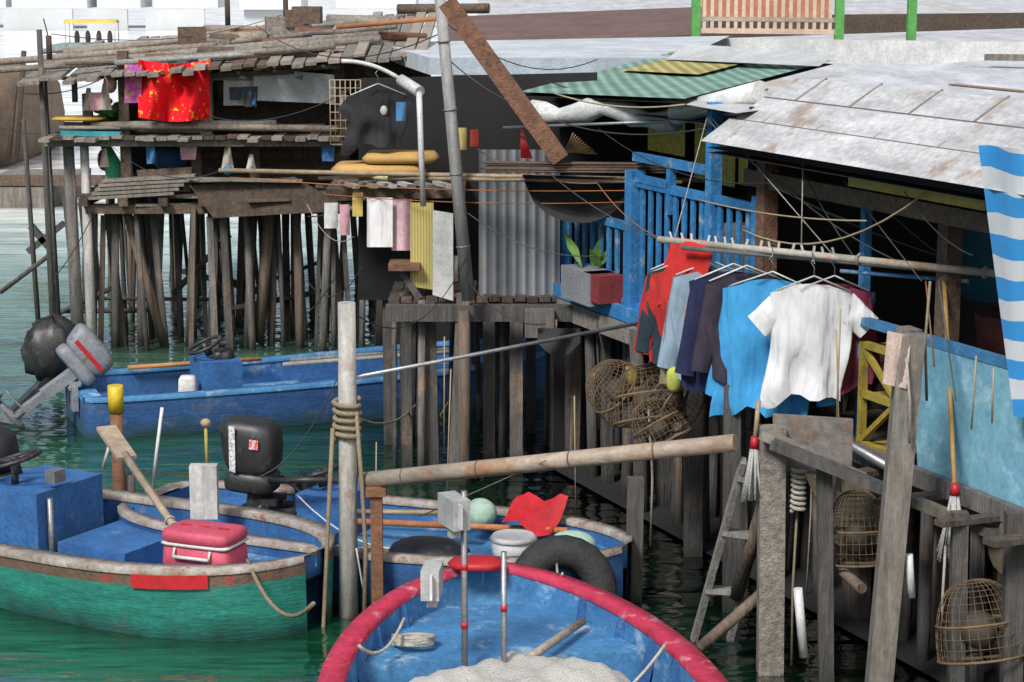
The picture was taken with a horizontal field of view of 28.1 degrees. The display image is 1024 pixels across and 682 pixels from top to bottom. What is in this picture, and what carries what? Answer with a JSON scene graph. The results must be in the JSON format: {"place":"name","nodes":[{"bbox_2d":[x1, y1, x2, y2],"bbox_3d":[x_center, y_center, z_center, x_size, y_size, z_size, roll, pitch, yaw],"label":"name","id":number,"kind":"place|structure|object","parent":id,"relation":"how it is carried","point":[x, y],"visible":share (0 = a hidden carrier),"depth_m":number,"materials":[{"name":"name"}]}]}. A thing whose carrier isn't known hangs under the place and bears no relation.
{"place":"outdoors","nodes":[
{"label":"outdoors","id":0,"kind":"place"},
{"bbox_2d":[0,0,418,30],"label":"shore houses","id":1,"kind":"structure","parent":0,"point":[255,11],"depth_m":117.50,"materials":[{"name":"white paint"}]},
{"bbox_2d":[51,35,368,177],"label":"house walls","id":2,"kind":"structure","parent":0,"point":[282,95],"depth_m":20.54,"materials":[{"name":"black wood"}]},
{"bbox_2d":[0,0,939,681],"bbox_3d":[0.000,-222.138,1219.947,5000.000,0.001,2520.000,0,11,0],"label":"water","id":3,"kind":"structure","parent":0,"point":[34,648],"depth_m":15.83,"materials":[{"name":"teal liquid"}]},
{"bbox_2d":[0,51,64,166],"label":"wall","id":4,"kind":"structure","parent":3,"relation":"in","point":[17,104],"depth_m":40.45,"materials":[{"name":"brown wood"}]},
{"bbox_2d":[0,169,105,207],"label":"seawall","id":5,"kind":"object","parent":3,"relation":"on","point":[12,188],"visible":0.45,"depth_m":32.97,"materials":[{"name":"beige concrete"}]},
{"bbox_2d":[43,19,118,47],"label":"balustrade","id":6,"kind":"object","parent":3,"relation":"on","point":[88,35],"visible":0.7,"depth_m":89.64,"materials":[{"name":"white wood"}]},
{"bbox_2d":[107,384,135,491],"bbox_3d":[-2.744,1.038,14.456,0.178,1.490,0.106,-10,15,-43],"label":"wooden post","id":7,"kind":"object","parent":3,"relation":"in","point":[122,479],"visible":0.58,"depth_m":14.32,"materials":[{"name":"brown wood"}]},
{"bbox_2d":[0,425,334,640],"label":"teal boat","id":8,"kind":"object","parent":3,"relation":"on","point":[74,550],"visible":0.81,"depth_m":12.30,"materials":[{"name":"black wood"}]},
{"bbox_2d":[0,424,18,477],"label":"outboard motor","id":9,"kind":"object","parent":8,"relation":"attached to","point":[9,445],"visible":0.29,"depth_m":13.63,"materials":[{"name":"black plastic"}]},
{"bbox_2d":[161,519,248,564],"bbox_3d":[-1.849,1.268,12.280,0.482,0.321,0.338,4,11,22],"label":"cooler","id":10,"kind":"object","parent":8,"relation":"on","point":[192,542],"visible":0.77,"depth_m":12.17,"materials":[{"name":"pink plastic"}]},
{"bbox_2d":[0,29,382,351],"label":"wooden stilts","id":11,"kind":"object","parent":3,"relation":"on","point":[138,238],"visible":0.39,"depth_m":20.93,"materials":[{"name":"brown wood"}]},
{"bbox_2d":[38,51,351,217],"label":"house decks","id":12,"kind":"object","parent":11,"relation":"on","point":[260,141],"visible":0.52,"depth_m":20.37,"materials":[{"name":"brown wood"}]},
{"bbox_2d":[136,39,392,209],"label":"wooden planks","id":13,"kind":"object","parent":12,"relation":"on","point":[211,179],"visible":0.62,"depth_m":20.28,"materials":[{"name":"brown wood"}]},
{"bbox_2d":[130,61,357,203],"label":"house","id":14,"kind":"structure","parent":11,"relation":"attached to","point":[138,155],"depth_m":22.49,"materials":[{"name":"brown wood"}]},
{"bbox_2d":[125,59,209,121],"bbox_3d":[-3.383,-2.460,20.142,0.880,0.614,0.273,0,11,0],"label":"cloth","id":15,"kind":"object","parent":14,"relation":"hanging from","point":[172,97],"visible":0.96,"depth_m":20.15,"materials":[{"name":"red fabric"}]},
{"bbox_2d":[62,52,340,80],"bbox_3d":[-3.116,-2.765,20.474,2.837,0.330,0.665,0,11,0],"label":"roof junk","id":16,"kind":"object","parent":14,"relation":"attached to","point":[245,75],"visible":0.64,"depth_m":20.27,"materials":[{"name":"grey wood"}]},
{"bbox_2d":[0,0,489,101],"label":"house roof","id":17,"kind":"structure","parent":14,"relation":"attached to","point":[297,27],"depth_m":21.18,"materials":[{"name":"wood"}]},
{"bbox_2d":[83,84,478,280],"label":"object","id":18,"kind":"structure","parent":14,"relation":"hanging from","point":[97,101],"depth_m":20.24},
{"bbox_2d":[65,335,549,438],"bbox_3d":[-1.655,0.380,18.208,4.449,1.017,1.384,-4,11,-21],"label":"boat","id":19,"kind":"object","parent":3,"relation":"on","point":[216,387],"visible":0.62,"depth_m":17.60,"materials":[{"name":"blue wood"}]},
{"bbox_2d":[0,313,75,422],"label":"covered outboard","id":20,"kind":"object","parent":19,"relation":"attached to","point":[44,339],"visible":0.7,"depth_m":17.57,"materials":[{"name":"black plastic"}]},
{"bbox_2d":[0,323,113,429],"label":"outboard motor","id":21,"kind":"object","parent":19,"relation":"on","point":[84,355],"visible":0.98,"depth_m":17.13,"materials":[{"name":"metal"}]},
{"bbox_2d":[321,301,417,626],"bbox_3d":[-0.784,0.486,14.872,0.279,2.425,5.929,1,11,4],"label":"mooring post","id":22,"kind":"object","parent":3,"relation":"in","point":[345,432],"visible":0.93,"depth_m":12.19,"materials":[{"name":"paint"}]},
{"bbox_2d":[356,321,637,378],"bbox_3d":[0.068,0.027,12.870,2.515,0.136,0.026,-8,13,-36],"label":"thin pole","id":23,"kind":"object","parent":22,"relation":"attached to","point":[427,363],"visible":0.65,"depth_m":12.73,"materials":[{"name":"metal"}]},
{"bbox_2d":[117,464,631,607],"bbox_3d":[-0.858,1.363,13.189,3.657,0.933,1.357,6,12,28],"label":"boat","id":24,"kind":"object","parent":3,"relation":"on","point":[529,529],"visible":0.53,"depth_m":12.87,"materials":[{"name":"blue wood"}]},
{"bbox_2d":[102,407,210,489],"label":"poles","id":25,"kind":"object","parent":24,"relation":"on","point":[205,423],"visible":0.88,"depth_m":13.83,"materials":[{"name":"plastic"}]},
{"bbox_2d":[189,463,218,518],"bbox_3d":[-1.944,0.949,12.940,0.171,0.344,0.085,0,11,0],"label":"white box","id":26,"kind":"object","parent":24,"relation":"on","point":[204,489],"visible":0.96,"depth_m":12.90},
{"bbox_2d":[220,414,338,510],"bbox_3d":[-1.531,1.174,13.481,1.045,1.365,0.328,3,11,14],"label":"outboard motor","id":27,"kind":"object","parent":24,"relation":"attached to","point":[252,447],"visible":0.68,"depth_m":13.32,"materials":[{"name":"black plastic"}]},
{"bbox_2d":[382,288,572,484],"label":"stilts","id":28,"kind":"object","parent":3,"relation":"in","point":[418,344],"visible":0.37,"depth_m":15.79,"materials":[{"name":"grey wood"}]},
{"bbox_2d":[318,490,727,681],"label":"boat","id":29,"kind":"object","parent":3,"relation":"on","point":[455,620],"visible":1,"depth_m":10.45,"materials":[{"name":"wood"}]},
{"bbox_2d":[324,36,727,343],"bbox_3d":[-0.165,-1.033,19.971,3.806,3.552,9.179,2,11,10],"label":"hut","id":30,"kind":"object","parent":3,"relation":"in","point":[409,246],"visible":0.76,"depth_m":16.19,"materials":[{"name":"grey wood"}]},
{"bbox_2d":[337,70,416,155],"bbox_3d":[-1.022,-1.740,15.634,0.632,0.651,0.184,0,11,0],"label":"black t-shirt","id":31,"kind":"object","parent":30,"relation":"on","point":[369,117],"visible":0.94,"depth_m":15.61,"materials":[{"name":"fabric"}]},
{"bbox_2d":[358,434,738,603],"bbox_3d":[0.170,1.333,11.875,2.343,1.850,0.157,4,11,23],"label":"bamboo pole","id":32,"kind":"object","parent":3,"relation":"in","point":[377,483],"visible":1,"depth_m":11.80,"materials":[{"name":"brown wood"}]},
{"bbox_2d":[246,281,946,665],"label":"mooring ropes","id":33,"kind":"object","parent":3,"relation":"on","point":[798,503],"visible":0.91,"depth_m":11.16,"materials":[{"name":"beige fabric"}]},
{"bbox_2d":[631,397,691,443],"bbox_3d":[0.930,0.547,12.729,0.380,0.385,0.369,0,11,0],"label":"fish trap","id":34,"kind":"object","parent":33,"relation":"on","point":[656,428],"visible":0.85,"depth_m":12.68,"materials":[{"name":"wicker"}]},
{"bbox_2d":[642,372,705,433],"bbox_3d":[0.986,0.383,12.867,0.374,0.387,0.369,-10,15,-43],"label":"fish trap","id":35,"kind":"object","parent":34,"relation":"on","point":[681,399],"visible":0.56,"depth_m":12.81,"materials":[{"name":"wicker"}]},
{"bbox_2d":[447,0,1023,99],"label":"roofs","id":36,"kind":"structure","parent":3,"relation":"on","point":[952,31],"depth_m":30.74,"materials":[{"name":"grey metal"}]},
{"bbox_2d":[691,0,917,39],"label":"balcony railing","id":37,"kind":"object","parent":36,"relation":"on","point":[776,11],"visible":0.94,"depth_m":23.70,"materials":[{"name":"orange wood"}]},
{"bbox_2d":[551,100,1023,681],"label":"stilt house","id":38,"kind":"structure","parent":3,"relation":"in","point":[899,300],"depth_m":13.55,"materials":[{"name":"black wood"}]},
{"bbox_2d":[218,0,704,300],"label":"poles","id":39,"kind":"object","parent":38,"relation":"attached to","point":[558,200],"visible":0.92,"depth_m":14.95,"materials":[{"name":"grey wood"}]},
{"bbox_2d":[0,25,956,476],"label":"overhead wires","id":40,"kind":"object","parent":38,"relation":"attached to","point":[570,183],"visible":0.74,"depth_m":13.77,"materials":[{"name":"black rubber"}]},
{"bbox_2d":[538,320,579,356],"bbox_3d":[0.317,-0.014,13.829,0.290,0.264,0.100,0,11,0],"label":"wok","id":41,"kind":"object","parent":40,"relation":"attached to","point":[561,348],"visible":0.85,"depth_m":13.83,"materials":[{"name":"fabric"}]},
{"bbox_2d":[51,15,982,328],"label":"cables","id":42,"kind":"object","parent":38,"relation":"attached to","point":[595,207],"visible":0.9,"depth_m":13.33,"materials":[{"name":"black rubber"}]},
{"bbox_2d":[561,230,622,306],"bbox_3d":[0.620,-0.545,14.999,0.304,0.524,0.650,-5,12,-26],"label":"planter","id":43,"kind":"object","parent":38,"relation":"on","point":[588,284],"visible":0.94,"depth_m":14.93,"materials":[{"name":"grey concrete"}]},
{"bbox_2d":[307,92,994,514],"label":"overhead wires","id":44,"kind":"object","parent":38,"relation":"attached to","point":[743,230],"visible":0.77,"depth_m":12.35,"materials":[{"name":"rubber"}]},
{"bbox_2d":[690,456,751,641],"bbox_3d":[1.210,1.460,11.805,0.281,1.784,0.874,-4,11,-21],"label":"ladder","id":45,"kind":"object","parent":38,"relation":"attached to","point":[710,588],"visible":0.58,"depth_m":11.64,"materials":[{"name":"grey wood"}]},
{"bbox_2d":[740,400,761,502],"bbox_3d":[1.318,0.603,11.201,0.134,0.568,0.145,0,11,0],"label":"mop","id":46,"kind":"object","parent":38,"relation":"on","point":[750,490],"visible":1,"depth_m":11.18,"materials":[{"name":"white fabric"}]},
{"bbox_2d":[657,110,994,282],"bbox_3d":[1.675,-0.884,12.095,0.876,0.875,2.699,-7,13,-33],"label":"clothes rail","id":47,"kind":"object","parent":38,"relation":"on","point":[858,259],"visible":1,"depth_m":11.90,"materials":[{"name":"brown wood"}]},
{"bbox_2d":[633,265,667,364],"bbox_3d":[1.034,-0.227,12.590,0.592,0.823,0.176,7,13,33],"label":"shirt","id":48,"kind":"object","parent":47,"relation":"hanging from","point":[655,292],"visible":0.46,"depth_m":12.61,"materials":[{"name":"fabric"}]},
{"bbox_2d":[635,237,684,363],"bbox_3d":[1.055,-0.243,12.654,0.584,0.822,0.181,-2,11,-9],"label":"dark shirt","id":49,"kind":"object","parent":47,"relation":"hanging from","point":[647,327],"visible":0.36,"depth_m":12.66,"materials":[{"name":"fabric"}]},
{"bbox_2d":[657,237,711,304],"bbox_3d":[1.053,-0.416,12.496,0.397,0.424,0.094,7,13,33],"label":"red towel","id":50,"kind":"object","parent":47,"relation":"hanging from","point":[678,260],"visible":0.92,"depth_m":12.45,"materials":[{"name":"fabric"}]},
{"bbox_2d":[652,264,718,351],"bbox_3d":[1.115,-0.207,12.562,0.617,0.857,0.180,3,11,17],"label":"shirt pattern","id":51,"kind":"object","parent":47,"relation":"attached to","point":[711,266],"visible":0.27,"depth_m":12.49,"materials":[{"name":"fabric"}]},
{"bbox_2d":[657,253,739,379],"bbox_3d":[1.210,-0.164,12.449,0.650,0.899,0.177,1,11,3],"label":"grey shirt","id":52,"kind":"object","parent":47,"relation":"hanging from","point":[670,344],"visible":0.32,"depth_m":12.47,"materials":[{"name":"fabric"}]},
{"bbox_2d":[675,254,760,393],"bbox_3d":[1.326,-0.133,12.345,0.688,0.918,0.187,0,11,0],"label":"shirt","id":53,"kind":"object","parent":47,"relation":"hanging from","point":[694,381],"visible":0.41,"depth_m":12.30,"materials":[{"name":"fabric"}]},
{"bbox_2d":[691,249,784,383],"bbox_3d":[1.399,-0.148,12.237,0.657,0.852,0.170,-1,11,-6],"label":"dark jacket","id":54,"kind":"object","parent":47,"relation":"hanging from","point":[706,353],"visible":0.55,"depth_m":12.22,"materials":[{"name":"fabric"}]},
{"bbox_2d":[705,248,835,417],"bbox_3d":[1.523,-0.031,12.098,0.808,1.032,0.190,5,12,25],"label":"shirt","id":55,"kind":"object","parent":47,"relation":"hanging from","point":[745,342],"visible":0.55,"depth_m":12.14,"materials":[{"name":"fabric"}]},
{"bbox_2d":[748,252,877,408],"bbox_3d":[1.743,-0.048,11.863,0.748,0.917,0.208,0,11,0],"label":"white t-shirt","id":56,"kind":"object","parent":47,"relation":"hanging from","point":[799,323],"visible":0.93,"depth_m":11.84,"materials":[{"name":"fabric"}]},
{"bbox_2d":[811,253,880,394],"bbox_3d":[1.870,-0.103,11.923,0.584,0.828,0.178,2,11,8],"label":"shirt","id":57,"kind":"object","parent":47,"relation":"hanging from","point":[850,378],"visible":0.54,"depth_m":11.91,"materials":[{"name":"fabric"}]},
{"bbox_2d":[833,489,880,567],"bbox_3d":[1.896,1.034,11.186,0.356,0.437,0.369,0,11,0],"label":"fish trap","id":58,"kind":"object","parent":38,"relation":"on","point":[857,538],"visible":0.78,"depth_m":11.15,"materials":[{"name":"wicker"}]},
{"bbox_2d":[856,340,916,453],"bbox_3d":[2.270,0.329,11.833,0.390,0.640,0.390,-4,11,-23],"label":"railing","id":59,"kind":"object","parent":38,"relation":"on","point":[866,356],"visible":0.29,"depth_m":11.86,"materials":[{"name":"yellow wood"}]},
{"bbox_2d":[936,281,960,562],"bbox_3d":[2.393,0.382,11.079,0.165,1.409,1.125,2,11,10],"label":"mop","id":60,"kind":"object","parent":38,"relation":"on","point":[954,503],"visible":0.52,"depth_m":10.74},
{"bbox_2d":[935,578,1023,665],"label":"fish trap","id":61,"kind":"object","parent":38,"relation":"on","point":[978,629],"visible":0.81,"depth_m":10.51,"materials":[{"name":"wicker"}]},
{"bbox_2d":[978,143,1023,416],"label":"striped tarp","id":62,"kind":"object","parent":38,"relation":"on","point":[1002,168],"visible":1,"depth_m":10.11,"materials":[{"name":"blue fabric"}]},
{"bbox_2d":[569,323,1023,681],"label":"wooden posts","id":63,"kind":"object","parent":3,"relation":"in","point":[684,488],"visible":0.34,"depth_m":11.31,"materials":[{"name":"wood"}]},
{"bbox_2d":[596,333,1002,617],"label":"stilts","id":64,"kind":"object","parent":3,"relation":"on","point":[996,556],"visible":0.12,"depth_m":12.08,"materials":[{"name":"wood"}]},
{"bbox_2d":[585,359,653,427],"bbox_3d":[0.685,0.327,13.061,0.436,0.437,0.427,0,11,0],"label":"fish trap","id":65,"kind":"object","parent":64,"relation":"on","point":[609,389],"visible":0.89,"depth_m":12.97,"materials":[{"name":"wicker"}]},
{"bbox_2d":[612,364,686,427],"bbox_3d":[0.870,0.367,12.903,0.474,0.447,0.489,0,11,0],"label":"fish trap","id":66,"kind":"object","parent":64,"relation":"on","point":[639,397],"visible":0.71,"depth_m":12.84,"materials":[{"name":"wicker"}]},
{"bbox_2d":[502,44,838,131],"bbox_3d":[1.468,-2.019,16.105,3.077,0.511,6.794,0,11,0],"label":"corrugated house roof","id":67,"kind":"object","parent":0,"point":[694,78],"visible":0.83,"depth_m":15.10,"materials":[{"name":"green metal"}]},
{"bbox_2d":[560,102,872,434],"bbox_3d":[1.225,-0.691,13.882,1.778,1.900,3.703,0,11,0],"label":"railing","id":68,"kind":"object","parent":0,"point":[638,183],"visible":0.4,"depth_m":14.02,"materials":[{"name":"blue wood"}]},
{"bbox_2d":[722,222,745,271],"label":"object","id":69,"kind":"object","parent":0,"point":[734,240],"visible":0.01,"depth_m":14.19,"materials":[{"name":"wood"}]},
{"bbox_2d":[547,283,1023,524],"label":"house deck","id":70,"kind":"structure","parent":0,"point":[973,501],"depth_m":11.98,"materials":[{"name":"wood"}]},
{"bbox_2d":[614,340,991,648],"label":"stilts","id":71,"kind":"object","parent":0,"point":[850,405],"visible":0.03,"depth_m":12.99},
{"bbox_2d":[701,54,1023,194],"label":"roof","id":72,"kind":"structure","parent":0,"point":[931,125],"depth_m":11.74,"materials":[{"name":"grey metal"}]},
{"bbox_2d":[743,161,1023,506],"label":"house frame","id":73,"kind":"object","parent":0,"point":[989,457],"visible":0.56,"depth_m":11.09,"materials":[{"name":"blue wood"}]},
{"bbox_2d":[746,413,1023,657],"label":"house boards","id":74,"kind":"object","parent":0,"point":[832,437],"visible":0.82,"depth_m":11.10,"materials":[{"name":"grey wood"}]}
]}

